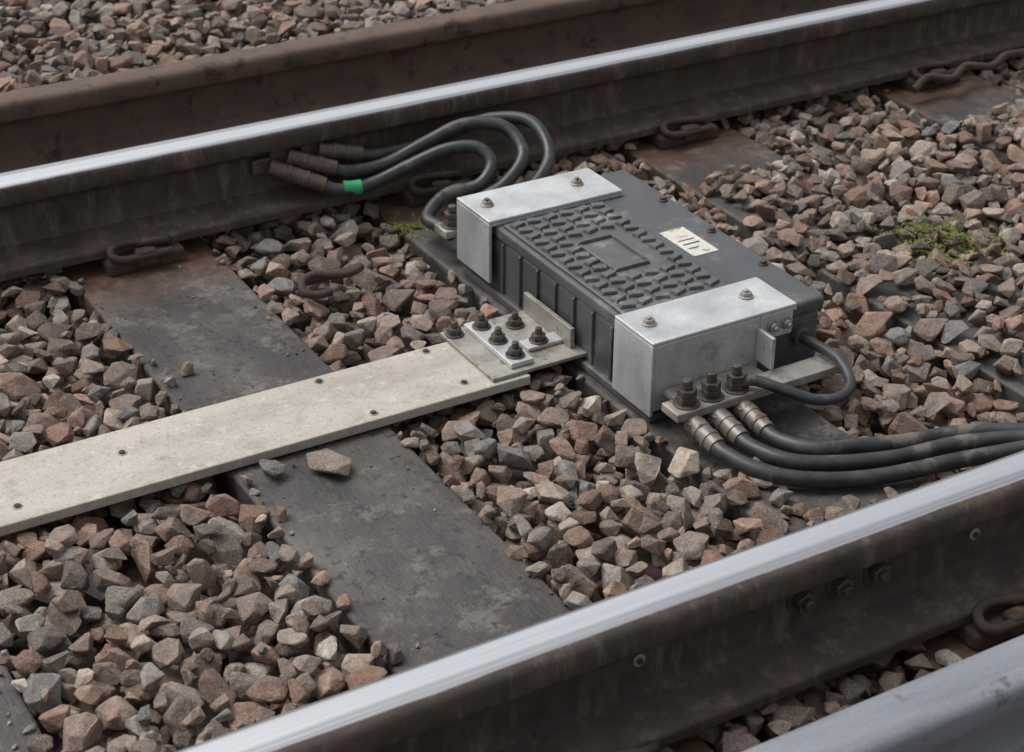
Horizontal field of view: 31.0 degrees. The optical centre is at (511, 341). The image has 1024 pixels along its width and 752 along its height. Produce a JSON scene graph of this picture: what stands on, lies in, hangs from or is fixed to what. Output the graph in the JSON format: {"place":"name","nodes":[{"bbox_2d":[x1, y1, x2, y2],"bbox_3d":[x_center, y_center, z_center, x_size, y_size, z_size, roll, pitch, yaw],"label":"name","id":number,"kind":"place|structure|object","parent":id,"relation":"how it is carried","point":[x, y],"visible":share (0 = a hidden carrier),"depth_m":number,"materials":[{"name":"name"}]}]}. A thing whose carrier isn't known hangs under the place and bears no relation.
{"place":"outdoors","nodes":[
{"label":"outdoors","id":0,"kind":"place"},
{"bbox_2d":[0,0,1023,751],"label":"ground","id":1,"kind":"structure","parent":0,"point":[128,569],"depth_m":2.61,"materials":[{"name":"gravel"}]},
{"bbox_2d":[0,664,51,751],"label":"railway sleeper","id":2,"kind":"object","parent":1,"relation":"on","point":[15,706],"depth_m":2.15,"materials":[{"name":"concrete"}]},
{"bbox_2d":[0,0,867,172],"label":"disused rusty rail","id":3,"kind":"object","parent":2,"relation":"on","point":[59,121],"depth_m":3.72,"materials":[{"name":"metal"}]},
{"bbox_2d":[176,450,1023,751],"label":"running rail","id":4,"kind":"object","parent":2,"relation":"on","point":[668,660],"visible":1,"depth_m":2.11,"materials":[{"name":"metal"}]},
{"bbox_2d":[0,342,529,535],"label":"cover board","id":5,"kind":"object","parent":1,"relation":"on","point":[71,479],"visible":0.98,"depth_m":2.67,"materials":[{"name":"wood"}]},
{"bbox_2d":[440,292,586,381],"bbox_3d":[0.012,-0.014,2.904,0.194,0.042,0.172,-15,32,-26],"label":"fixing plate","id":6,"kind":"object","parent":5,"relation":"on","point":[535,334],"visible":0.97,"depth_m":2.89,"materials":[{"name":"metal"}]},
{"bbox_2d":[293,263,363,298],"bbox_3d":[-0.301,-0.105,3.082,0.129,0.035,0.066,-15,32,-26],"label":"loose rail clip","id":7,"kind":"object","parent":1,"relation":"on","point":[310,278],"visible":1,"depth_m":3.07,"materials":[{"name":"metal"}]},
{"bbox_2d":[46,236,713,751],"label":"railway sleeper","id":8,"kind":"object","parent":1,"relation":"on","point":[386,532],"visible":0.39,"depth_m":2.58,"materials":[{"name":"concrete"}]},
{"bbox_2d":[0,0,1023,281],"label":"running rail","id":9,"kind":"object","parent":1,"relation":"on","point":[72,212],"depth_m":3.50,"materials":[{"name":"metal"}]},
{"bbox_2d":[351,170,1023,681],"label":"railway sleeper","id":10,"kind":"object","parent":1,"relation":"on","point":[785,414],"visible":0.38,"depth_m":2.73,"materials":[{"name":"concrete"}]},
{"bbox_2d":[251,140,497,240],"bbox_3d":[-0.241,-0.298,3.337,0.396,0.107,0.225,10,30,18],"label":"traction cable","id":11,"kind":"object","parent":10,"relation":"on","point":[323,184],"visible":0.96,"depth_m":3.32,"materials":[{"name":"rubber"}]},
{"bbox_2d":[269,116,529,192],"bbox_3d":[-0.194,-0.324,3.357,0.426,0.133,0.250,10,30,16],"label":"traction cable","id":12,"kind":"object","parent":10,"relation":"on","point":[332,167],"visible":0.75,"depth_m":3.35,"materials":[{"name":"rubber"}]},
{"bbox_2d":[300,111,555,180],"bbox_3d":[-0.139,-0.336,3.389,0.424,0.126,0.267,10,30,17],"label":"traction cable","id":13,"kind":"object","parent":10,"relation":"on","point":[350,152],"visible":0.59,"depth_m":3.37,"materials":[{"name":"rubber"}]},
{"bbox_2d":[435,168,840,422],"bbox_3d":[0.196,-0.102,2.990,0.342,0.155,0.750,-15,32,-26],"label":"impedance bond","id":14,"kind":"object","parent":10,"relation":"on","point":[664,306],"visible":0.99,"depth_m":2.87,"materials":[{"name":"metal"}]},
{"bbox_2d":[744,333,855,405],"bbox_3d":[0.440,0.048,2.734,0.149,0.034,0.203,20,34,31],"label":"jumper cable","id":15,"kind":"object","parent":14,"relation":"attached to","point":[841,363],"visible":1,"depth_m":2.69,"materials":[{"name":"rubber"}]},
{"bbox_2d":[684,415,1023,488],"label":"traction cable","id":16,"kind":"object","parent":10,"relation":"on","point":[703,433],"visible":0.98,"depth_m":2.59,"materials":[{"name":"rubber"}]},
{"bbox_2d":[708,407,1023,471],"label":"traction cable","id":17,"kind":"object","parent":10,"relation":"on","point":[729,426],"visible":0.95,"depth_m":2.62,"materials":[{"name":"rubber"}]},
{"bbox_2d":[732,399,1023,454],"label":"traction cable","id":18,"kind":"object","parent":10,"relation":"on","point":[754,418],"visible":0.9,"depth_m":2.64,"materials":[{"name":"rubber"}]},
{"bbox_2d":[742,635,1023,751],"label":"conductor rail","id":19,"kind":"object","parent":10,"relation":"on","point":[974,703],"depth_m":1.90,"materials":[{"name":"grey metal"}]},
{"bbox_2d":[379,164,1015,275],"bbox_3d":[0.357,-0.222,3.385,1.193,0.094,0.426,4,29,7],"label":"moss","id":20,"kind":"object","parent":1,"relation":"on","point":[406,227],"visible":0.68,"depth_m":3.28,"materials":[{"name":"green plant"}]},
{"bbox_2d":[592,115,1023,415],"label":"railway sleeper","id":21,"kind":"object","parent":1,"relation":"on","point":[693,155],"visible":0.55,"depth_m":3.42,"materials":[{"name":"concrete"}]},
{"bbox_2d":[844,61,1023,180],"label":"railway sleeper","id":22,"kind":"object","parent":1,"relation":"on","point":[962,97],"visible":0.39,"depth_m":3.92,"materials":[{"name":"concrete"}]},
{"bbox_2d":[910,48,1023,93],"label":"loose bond wire","id":23,"kind":"object","parent":22,"relation":"on","point":[960,70],"visible":1,"depth_m":3.94,"materials":[{"name":"metal"}]}
]}

